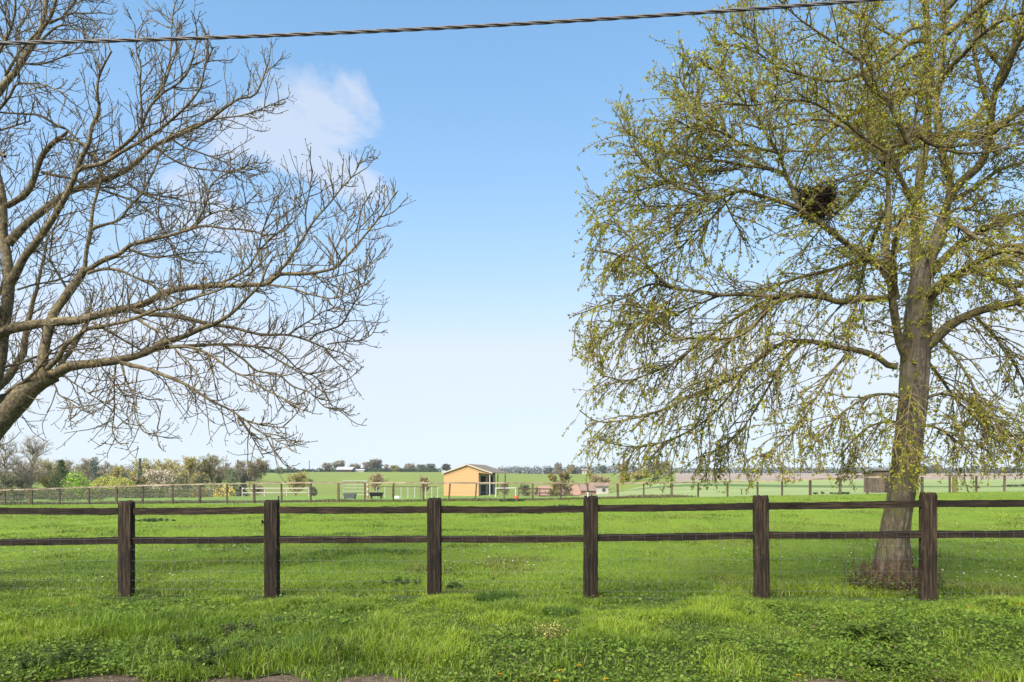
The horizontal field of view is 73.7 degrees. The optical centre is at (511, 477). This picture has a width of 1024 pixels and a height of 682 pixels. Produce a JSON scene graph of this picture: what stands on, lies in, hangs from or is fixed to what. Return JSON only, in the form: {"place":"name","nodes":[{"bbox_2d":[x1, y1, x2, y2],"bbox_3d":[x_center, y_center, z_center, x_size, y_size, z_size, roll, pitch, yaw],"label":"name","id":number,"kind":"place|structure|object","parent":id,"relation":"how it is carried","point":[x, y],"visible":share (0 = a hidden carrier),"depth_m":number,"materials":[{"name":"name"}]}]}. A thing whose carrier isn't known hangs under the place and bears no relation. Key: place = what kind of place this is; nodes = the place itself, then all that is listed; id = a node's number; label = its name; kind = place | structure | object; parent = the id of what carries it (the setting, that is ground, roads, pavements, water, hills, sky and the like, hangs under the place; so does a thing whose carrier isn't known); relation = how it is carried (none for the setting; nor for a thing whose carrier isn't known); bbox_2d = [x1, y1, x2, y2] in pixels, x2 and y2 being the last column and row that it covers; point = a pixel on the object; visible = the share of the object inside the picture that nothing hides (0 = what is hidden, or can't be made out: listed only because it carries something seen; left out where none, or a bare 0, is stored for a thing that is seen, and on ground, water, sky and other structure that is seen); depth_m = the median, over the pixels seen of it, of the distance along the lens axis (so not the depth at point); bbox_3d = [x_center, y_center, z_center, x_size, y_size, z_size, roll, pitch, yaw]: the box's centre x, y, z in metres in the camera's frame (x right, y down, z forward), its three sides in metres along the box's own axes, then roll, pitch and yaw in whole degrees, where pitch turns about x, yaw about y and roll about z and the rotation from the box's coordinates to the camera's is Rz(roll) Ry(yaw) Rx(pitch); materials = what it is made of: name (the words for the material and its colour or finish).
{"place":"outdoors","nodes":[
{"label":"outdoors","id":0,"kind":"place"},
{"bbox_2d":[0,472,579,495],"bbox_3d":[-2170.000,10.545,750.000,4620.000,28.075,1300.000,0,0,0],"label":"pasture hill","id":1,"kind":"structure","parent":0,"point":[326,489],"depth_m":199.94,"materials":[{"name":"plant"}]},
{"bbox_2d":[63,459,74,482],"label":"bare tree","id":2,"kind":"object","parent":1,"relation":"on","point":[70,463],"visible":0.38,"depth_m":149.78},
{"bbox_2d":[73,457,101,485],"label":"budding tree","id":3,"kind":"object","parent":1,"relation":"on","point":[85,468],"visible":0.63,"depth_m":139.55,"materials":[{"name":"plant"}]},
{"bbox_2d":[88,457,102,485],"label":"ivy clad tree","id":4,"kind":"object","parent":1,"relation":"on","point":[93,471],"visible":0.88,"depth_m":135.62,"materials":[{"name":"plant"}]},
{"bbox_2d":[98,461,111,483],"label":"bare tree","id":5,"kind":"object","parent":1,"relation":"on","point":[103,468],"visible":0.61,"depth_m":143.85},
{"bbox_2d":[104,463,128,482],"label":"budding tree","id":6,"kind":"object","parent":1,"relation":"on","point":[119,470],"visible":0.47,"depth_m":109.30,"materials":[{"name":"plant"}]},
{"bbox_2d":[137,458,142,490],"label":"pointed conifer","id":7,"kind":"object","parent":1,"relation":"on","point":[140,474],"visible":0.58,"depth_m":115.93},
{"bbox_2d":[128,457,161,487],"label":"budding tree","id":8,"kind":"object","parent":1,"relation":"on","point":[144,464],"visible":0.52,"depth_m":119.32,"materials":[{"name":"plant"}]},
{"bbox_2d":[48,462,256,486],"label":"woodland","id":9,"kind":"object","parent":1,"relation":"on","point":[238,475],"visible":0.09,"depth_m":162.21,"materials":[{"name":"plant"}]},
{"bbox_2d":[152,457,182,483],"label":"budding tree","id":10,"kind":"object","parent":1,"relation":"on","point":[165,465],"visible":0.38,"depth_m":125.23,"materials":[{"name":"plant"}]},
{"bbox_2d":[169,455,210,486],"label":"oak tree","id":11,"kind":"object","parent":1,"relation":"on","point":[190,463],"visible":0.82,"depth_m":114.83,"materials":[{"name":"plant"}]},
{"bbox_2d":[195,454,229,491],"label":"oak tree","id":12,"kind":"object","parent":1,"relation":"on","point":[210,470],"visible":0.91,"depth_m":117.39,"materials":[{"name":"plant"}]},
{"bbox_2d":[223,469,235,482],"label":"green tree","id":13,"kind":"object","parent":1,"relation":"on","point":[230,474],"visible":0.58,"depth_m":169.53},
{"bbox_2d":[233,460,247,480],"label":"bare tree","id":14,"kind":"object","parent":1,"relation":"on","point":[238,463],"visible":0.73,"depth_m":199.33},
{"bbox_2d":[244,456,270,482],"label":"oak tree","id":15,"kind":"object","parent":1,"relation":"on","point":[260,467],"visible":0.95,"depth_m":189.39,"materials":[{"name":"plant"}]},
{"bbox_2d":[321,462,332,469],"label":"bare tree","id":16,"kind":"object","parent":1,"relation":"on","point":[326,466],"visible":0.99,"depth_m":378.96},
{"bbox_2d":[218,467,441,479],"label":"crest hedge","id":17,"kind":"object","parent":1,"relation":"on","point":[294,470],"visible":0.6,"depth_m":376.31,"materials":[{"name":"plant"}]},
{"bbox_2d":[332,460,344,469],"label":"bare tree","id":18,"kind":"object","parent":1,"relation":"on","point":[338,463],"visible":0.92,"depth_m":382.01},
{"bbox_2d":[336,467,354,471],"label":"barn","id":19,"kind":"structure","parent":1,"relation":"on","point":[345,469],"depth_m":369.00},
{"bbox_2d":[366,459,383,468],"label":"budding tree","id":20,"kind":"object","parent":1,"relation":"on","point":[375,463],"visible":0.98,"depth_m":381.82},
{"bbox_2d":[404,463,415,468],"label":"budding tree","id":21,"kind":"object","parent":1,"relation":"on","point":[409,465],"visible":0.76,"depth_m":391.10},
{"bbox_2d":[418,476,429,494],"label":"round bush","id":22,"kind":"object","parent":1,"relation":"on","point":[424,479],"visible":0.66,"depth_m":107.67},
{"bbox_2d":[441,463,450,470],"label":"budding tree","id":23,"kind":"object","parent":1,"relation":"on","point":[446,467],"visible":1,"depth_m":384.85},
{"bbox_2d":[498,484,509,495],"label":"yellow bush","id":24,"kind":"object","parent":1,"relation":"on","point":[502,486],"visible":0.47,"depth_m":119.93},
{"bbox_2d":[544,473,559,495],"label":"budding tree","id":25,"kind":"object","parent":1,"relation":"on","point":[551,477],"visible":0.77,"depth_m":121.58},
{"bbox_2d":[535,486,570,495],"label":"cottage","id":26,"kind":"structure","parent":1,"relation":"on","point":[541,490],"depth_m":148.48,"materials":[{"name":"pink brick"}]},
{"bbox_2d":[554,462,561,472],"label":"budding tree","id":27,"kind":"object","parent":1,"relation":"on","point":[557,466],"visible":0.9,"depth_m":384.99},
{"bbox_2d":[555,469,577,495],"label":"budding tree","id":28,"kind":"object","parent":1,"relation":"on","point":[563,477],"visible":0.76,"depth_m":125.48,"materials":[{"name":"plant"}]},
{"bbox_2d":[566,464,576,472],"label":"budding tree","id":29,"kind":"object","parent":1,"relation":"on","point":[572,466],"visible":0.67,"depth_m":387.22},
{"bbox_2d":[565,485,580,495],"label":"cottage","id":30,"kind":"structure","parent":1,"relation":"on","point":[576,491],"depth_m":149.77,"materials":[{"name":"brick"}]},
{"bbox_2d":[0,496,579,504],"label":"paddock","id":31,"kind":"structure","parent":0,"point":[250,498],"depth_m":58.80,"materials":[{"name":"plant"}]},
{"bbox_2d":[0,475,19,499],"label":"evergreen shrub","id":32,"kind":"object","parent":31,"relation":"on","point":[9,481],"visible":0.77,"depth_m":57.13,"materials":[{"name":"plant"}]},
{"bbox_2d":[0,432,29,488],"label":"bare tree","id":33,"kind":"object","parent":31,"relation":"on","point":[3,461],"visible":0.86,"depth_m":64.00,"materials":[{"name":"plant"}]},
{"bbox_2d":[14,478,25,499],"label":"evergreen shrub","id":34,"kind":"object","parent":31,"relation":"on","point":[19,483],"visible":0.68,"depth_m":57.51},
{"bbox_2d":[8,460,45,488],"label":"budding bush","id":35,"kind":"object","parent":31,"relation":"on","point":[26,472],"visible":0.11,"depth_m":67.60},
{"bbox_2d":[1,433,54,490],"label":"bare tree","id":36,"kind":"object","parent":31,"relation":"on","point":[26,478],"visible":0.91,"depth_m":65.68,"materials":[{"name":"plant"}]},
{"bbox_2d":[33,457,77,491],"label":"budding bush","id":37,"kind":"object","parent":31,"relation":"on","point":[46,481],"visible":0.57,"depth_m":69.47,"materials":[{"name":"plant"}]},
{"bbox_2d":[43,459,70,498],"bbox_3d":[-41.518,0.213,62.833,2.611,3.857,2.515,0,0,37],"label":"conifer","id":38,"kind":"object","parent":31,"relation":"on","point":[61,462],"visible":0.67,"depth_m":62.85,"materials":[{"name":"plant"}]},
{"bbox_2d":[60,469,91,498],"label":"lime bush","id":39,"kind":"object","parent":31,"relation":"on","point":[75,475],"visible":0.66,"depth_m":60.87,"materials":[{"name":"plant"}]},
{"bbox_2d":[91,475,121,489],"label":"weeping willow","id":40,"kind":"object","parent":31,"relation":"on","point":[99,481],"visible":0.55,"depth_m":83.12,"materials":[{"name":"plant"}]},
{"bbox_2d":[0,487,215,500],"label":"garden undergrowth","id":41,"kind":"object","parent":31,"relation":"on","point":[72,496],"visible":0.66,"depth_m":63.34,"materials":[{"name":"plant"}]},
{"bbox_2d":[106,476,135,489],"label":"bush","id":42,"kind":"object","parent":31,"relation":"on","point":[114,482],"visible":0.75,"depth_m":79.27,"materials":[{"name":"plant"}]},
{"bbox_2d":[126,475,143,490],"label":"brown bush","id":43,"kind":"object","parent":31,"relation":"on","point":[136,480],"visible":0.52,"depth_m":85.92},
{"bbox_2d":[142,467,177,489],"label":"blossom tree","id":44,"kind":"object","parent":31,"relation":"on","point":[154,476],"visible":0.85,"depth_m":77.69,"materials":[{"name":"plant"}]},
{"bbox_2d":[173,474,192,494],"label":"dark yew","id":45,"kind":"object","parent":31,"relation":"on","point":[182,482],"visible":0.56,"depth_m":73.96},
{"bbox_2d":[192,477,204,487],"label":"dark yew","id":46,"kind":"object","parent":31,"relation":"on","point":[197,480],"visible":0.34,"depth_m":75.83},
{"bbox_2d":[214,477,223,495],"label":"dark yew","id":47,"kind":"object","parent":31,"relation":"on","point":[218,480],"visible":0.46,"depth_m":78.94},
{"bbox_2d":[213,485,236,496],"bbox_3d":[-27.413,1.357,64.828,1.824,1.479,2.057,0,0,35],"label":"forsythia","id":48,"kind":"object","parent":31,"relation":"on","point":[230,489],"visible":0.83,"depth_m":64.77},
{"bbox_2d":[227,477,240,495],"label":"dark yew","id":49,"kind":"object","parent":31,"relation":"on","point":[232,481],"visible":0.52,"depth_m":79.92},
{"bbox_2d":[235,475,249,495],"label":"dark yew","id":50,"kind":"object","parent":31,"relation":"on","point":[242,479],"visible":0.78,"depth_m":80.86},
{"bbox_2d":[250,484,263,495],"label":"brown bush","id":51,"kind":"object","parent":31,"relation":"on","point":[258,490],"visible":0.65,"depth_m":79.82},
{"bbox_2d":[242,487,309,495],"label":"rail fence","id":52,"kind":"object","parent":31,"relation":"on","point":[286,488],"visible":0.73,"depth_m":71.91,"materials":[{"name":"wood"}]},
{"bbox_2d":[285,470,310,495],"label":"olive bush","id":53,"kind":"object","parent":31,"relation":"on","point":[298,477],"visible":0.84,"depth_m":83.75,"materials":[{"name":"plant"}]},
{"bbox_2d":[307,479,317,495],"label":"dark bush","id":54,"kind":"object","parent":31,"relation":"on","point":[315,491],"visible":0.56,"depth_m":89.87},
{"bbox_2d":[343,493,356,498],"bbox_3d":[-13.062,1.494,55.000,1.000,0.458,0.600,0,0,0],"label":"water trough","id":55,"kind":"object","parent":31,"relation":"on","point":[349,495],"visible":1,"depth_m":54.74,"materials":[{"name":"grey plastic"}]},
{"bbox_2d":[343,480,367,497],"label":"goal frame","id":56,"kind":"structure","parent":31,"relation":"on","point":[355,484],"depth_m":57.98,"materials":[{"name":"metal"}]},
{"bbox_2d":[369,492,382,498],"bbox_3d":[-11.031,1.458,55.500,1.100,0.518,0.600,0,0,0],"label":"feed trough","id":57,"kind":"object","parent":31,"relation":"on","point":[380,494],"visible":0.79,"depth_m":55.25,"materials":[{"name":"black plastic"}]},
{"bbox_2d":[367,472,388,491],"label":"round bush","id":58,"kind":"object","parent":31,"relation":"on","point":[376,477],"visible":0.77,"depth_m":95.51,"materials":[{"name":"plant"}]},
{"bbox_2d":[374,486,437,497],"bbox_3d":[-9.143,1.262,59.014,5.504,1.005,0.152,0,0,0],"label":"white post fence","id":59,"kind":"object","parent":31,"relation":"on","point":[411,486],"visible":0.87,"depth_m":58.98,"materials":[{"name":"paint"}]},
{"bbox_2d":[442,464,506,495],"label":"field shelter","id":60,"kind":"object","parent":31,"relation":"on","point":[473,473],"visible":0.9,"depth_m":69.65,"materials":[{"name":"yellow wood"}]},
{"bbox_2d":[481,484,485,494],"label":"door","id":61,"kind":"structure","parent":60,"relation":"in","point":[483,486],"depth_m":70.93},
{"bbox_2d":[519,484,529,495],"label":"dark bush","id":62,"kind":"object","parent":31,"relation":"on","point":[524,490],"visible":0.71,"depth_m":85.89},
{"bbox_2d":[518,488,550,495],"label":"rail fence","id":63,"kind":"object","parent":31,"relation":"on","point":[539,492],"visible":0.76,"depth_m":73.91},
{"bbox_2d":[0,494,696,504],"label":"rough grass","id":64,"kind":"structure","parent":0,"point":[355,500],"depth_m":44.60,"materials":[{"name":"plant"}]},
{"bbox_2d":[0,0,890,44],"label":"overhead cable","id":65,"kind":"object","parent":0,"point":[389,30],"visible":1,"depth_m":6.49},
{"bbox_2d":[0,491,1023,596],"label":"paddock","id":66,"kind":"structure","parent":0,"point":[959,518],"depth_m":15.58,"materials":[{"name":"plant"}]},
{"bbox_2d":[135,517,175,521],"bbox_3d":[-12.820,1.517,24.467,1.402,0.159,1.106,0,0,0],"label":"thistle patch","id":67,"kind":"object","parent":66,"relation":"on","point":[153,519],"visible":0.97,"depth_m":24.38,"materials":[{"name":"green plant"}]},
{"bbox_2d":[0,0,415,494],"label":"bare tree","id":68,"kind":"object","parent":66,"relation":"on","point":[17,399],"visible":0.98,"depth_m":9.98,"materials":[{"name":"brown plant"}]},
{"bbox_2d":[381,576,420,585],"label":"nettle clump","id":69,"kind":"object","parent":66,"relation":"on","point":[399,578],"visible":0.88,"depth_m":9.71,"materials":[{"name":"green plant"}]},
{"bbox_2d":[446,581,463,588],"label":"nettle clump","id":70,"kind":"object","parent":66,"relation":"on","point":[455,585],"visible":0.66,"depth_m":9.27,"materials":[{"name":"green plant"}]},
{"bbox_2d":[0,474,1023,504],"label":"paddock fence","id":71,"kind":"object","parent":66,"relation":"on","point":[199,499],"visible":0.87,"depth_m":43.94,"materials":[{"name":"wood"}]},
{"bbox_2d":[35,505,1015,580],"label":"daisies","id":72,"kind":"object","parent":66,"relation":"on","point":[616,530],"visible":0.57,"depth_m":13.05,"materials":[{"name":"white plant"}]},
{"bbox_2d":[561,0,1023,597],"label":"leafy tree","id":73,"kind":"object","parent":66,"relation":"on","point":[917,336],"visible":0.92,"depth_m":8.73,"materials":[{"name":"green plant"}]},
{"bbox_2d":[779,177,854,232],"bbox_3d":[3.929,-3.535,8.747,0.824,0.752,0.780,0,0,-14],"label":"nest","id":74,"kind":"object","parent":73,"relation":"in","point":[823,198],"visible":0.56,"depth_m":8.61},
{"bbox_2d":[952,476,957,492],"bbox_3d":[28.285,0.483,43.600,0.240,1.100,0.220,0,0,0],"label":"gate post","id":75,"kind":"object","parent":66,"relation":"on","point":[954,489],"visible":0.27,"depth_m":43.51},
{"bbox_2d":[0,587,1023,681],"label":"verge","id":76,"kind":"structure","parent":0,"point":[292,672],"depth_m":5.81,"materials":[{"name":"plant"}]},
{"bbox_2d":[6,642,94,668],"bbox_3d":[-3.661,1.414,5.478,0.520,0.168,0.560,0,0,38],"label":"nettle clump","id":77,"kind":"object","parent":76,"relation":"on","point":[61,649],"visible":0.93,"depth_m":5.43,"materials":[{"name":"green plant"}]},
{"bbox_2d":[64,608,158,631],"bbox_3d":[-3.808,1.352,6.530,0.780,0.173,0.694,0,0,16],"label":"grass tussock","id":78,"kind":"object","parent":76,"relation":"on","point":[103,618],"depth_m":6.48,"materials":[{"name":"plant"}]},
{"bbox_2d":[110,616,177,638],"bbox_3d":[-3.471,1.394,6.368,0.682,0.168,0.610,0,0,0],"label":"grass tussock","id":79,"kind":"object","parent":76,"relation":"on","point":[154,629],"depth_m":6.29,"materials":[{"name":"plant"}]},
{"bbox_2d":[155,631,209,654],"bbox_3d":[-2.883,1.425,5.961,0.448,0.173,0.371,0,0,22],"label":"nettle clump","id":80,"kind":"object","parent":76,"relation":"on","point":[176,639],"visible":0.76,"depth_m":5.92,"materials":[{"name":"green plant"}]},
{"bbox_2d":[179,642,242,668],"bbox_3d":[-2.404,1.424,5.514,0.488,0.177,0.384,0,0,0],"label":"nettle clump","id":81,"kind":"object","parent":76,"relation":"on","point":[203,659],"visible":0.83,"depth_m":5.48,"materials":[{"name":"green plant"}]},
{"bbox_2d":[179,610,250,627],"bbox_3d":[-2.942,1.390,6.733,0.698,0.150,0.667,0,0,-40],"label":"grass tussock","id":82,"kind":"object","parent":76,"relation":"on","point":[238,619],"depth_m":6.70,"materials":[{"name":"plant"}]},
{"bbox_2d":[217,619,254,636],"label":"nettle clump","id":83,"kind":"object","parent":76,"relation":"on","point":[232,625],"visible":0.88,"depth_m":6.33,"materials":[{"name":"green plant"}]},
{"bbox_2d":[230,639,273,653],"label":"nettle clump","id":84,"kind":"object","parent":76,"relation":"on","point":[240,643],"visible":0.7,"depth_m":5.67,"materials":[{"name":"green plant"}]},
{"bbox_2d":[262,615,306,625],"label":"nettle clump","id":85,"kind":"object","parent":76,"relation":"on","point":[274,619],"visible":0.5,"depth_m":6.66,"materials":[{"name":"green plant"}]},
{"bbox_2d":[322,636,359,656],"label":"nettle clump","id":86,"kind":"object","parent":76,"relation":"on","point":[327,639],"visible":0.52,"depth_m":5.69,"materials":[{"name":"green plant"}]},
{"bbox_2d":[472,587,528,602],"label":"grass tussock","id":87,"kind":"object","parent":76,"relation":"on","point":[492,596],"depth_m":8.12,"materials":[{"name":"plant"}]},
{"bbox_2d":[0,490,1023,601],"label":"timber fence","id":88,"kind":"object","parent":76,"relation":"on","point":[927,534],"visible":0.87,"depth_m":8.44,"materials":[{"name":"wood"}]},
{"bbox_2d":[534,620,568,641],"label":"flowering weed","id":89,"kind":"object","parent":76,"relation":"on","point":[547,633],"visible":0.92,"depth_m":6.15,"materials":[{"name":"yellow plant"}]},
{"bbox_2d":[538,603,586,617],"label":"grass tussock","id":90,"kind":"object","parent":76,"relation":"on","point":[566,610],"depth_m":7.12,"materials":[{"name":"plant"}]},
{"bbox_2d":[834,619,901,646],"bbox_3d":[3.238,1.390,6.173,0.579,0.214,0.489,0,0,0],"label":"dock clump","id":91,"kind":"object","parent":76,"relation":"on","point":[881,631],"visible":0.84,"depth_m":6.16,"materials":[{"name":"green plant"}]},
{"bbox_2d":[859,649,918,672],"bbox_3d":[3.018,1.461,5.419,0.486,0.148,0.350,0,0,0],"label":"dock clump","id":92,"kind":"object","parent":76,"relation":"on","point":[891,666],"visible":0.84,"depth_m":5.39,"materials":[{"name":"green plant"}]},
{"bbox_2d":[0,0,1023,502],"label":"sky","id":93,"kind":"structure","parent":0,"point":[486,129],"materials":[{"name":"blue"}]},
{"bbox_2d":[31,673,1021,681],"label":"roadside dirt","id":94,"kind":"structure","parent":0,"point":[130,678],"depth_m":5.23,"materials":[{"name":"soil"}]},
{"bbox_2d":[580,473,675,492],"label":"hill meadow","id":95,"kind":"structure","parent":0,"point":[614,479],"depth_m":181.37,"materials":[{"name":"plant"}]},
{"bbox_2d":[579,484,595,494],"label":"cottage","id":96,"kind":"structure","parent":95,"relation":"on","point":[591,489],"depth_m":147.69,"materials":[{"name":"pink brick"}]},
{"bbox_2d":[589,474,598,482],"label":"round bush","id":97,"kind":"object","parent":95,"relation":"on","point":[594,477],"visible":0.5,"depth_m":167.36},
{"bbox_2d":[594,482,609,493],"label":"bungalow","id":98,"kind":"object","parent":95,"relation":"on","point":[601,488],"visible":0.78,"depth_m":147.00,"materials":[{"name":"white tile"}]},
{"bbox_2d":[597,465,607,473],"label":"budding tree","id":99,"kind":"object","parent":95,"relation":"on","point":[602,469],"visible":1,"depth_m":359.01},
{"bbox_2d":[597,475,610,486],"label":"round bush","id":100,"kind":"object","parent":95,"relation":"on","point":[602,478],"visible":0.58,"depth_m":164.54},
{"bbox_2d":[618,471,634,481],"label":"budding bush","id":101,"kind":"object","parent":95,"relation":"on","point":[627,475],"visible":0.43,"depth_m":171.46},
{"bbox_2d":[630,472,647,480],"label":"budding bush","id":102,"kind":"object","parent":95,"relation":"on","point":[640,476],"visible":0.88,"depth_m":173.24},
{"bbox_2d":[648,460,673,478],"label":"olive tree","id":103,"kind":"object","parent":95,"relation":"on","point":[653,465],"visible":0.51,"depth_m":169.26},
{"bbox_2d":[580,479,1023,498],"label":"crop field","id":104,"kind":"structure","parent":0,"point":[711,491],"depth_m":63.03,"materials":[{"name":"plant"}]},
{"bbox_2d":[622,484,1023,491],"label":"grass strip","id":105,"kind":"object","parent":104,"relation":"on","point":[755,485],"depth_m":78.95,"materials":[{"name":"plant"}]},
{"bbox_2d":[862,470,889,492],"bbox_3d":[25.380,0.257,47.000,1.700,1.590,1.900,0,0,0],"label":"timber hut","id":106,"kind":"object","parent":104,"relation":"on","point":[878,483],"visible":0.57,"depth_m":46.20,"materials":[{"name":"brown wood"}]},
{"bbox_2d":[676,473,1023,481],"bbox_3d":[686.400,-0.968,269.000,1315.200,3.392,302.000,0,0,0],"label":"ploughed field","id":107,"kind":"structure","parent":0,"point":[687,476],"depth_m":167.91,"materials":[{"name":"soil"}]},
{"bbox_2d":[498,464,1023,473],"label":"woodland","id":108,"kind":"object","parent":107,"relation":"on","point":[549,470],"visible":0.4,"depth_m":399.32,"materials":[{"name":"plant"}]},
{"bbox_2d":[930,464,943,472],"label":"ridge tree","id":109,"kind":"object","parent":107,"relation":"on","point":[933,468],"visible":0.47,"depth_m":334.76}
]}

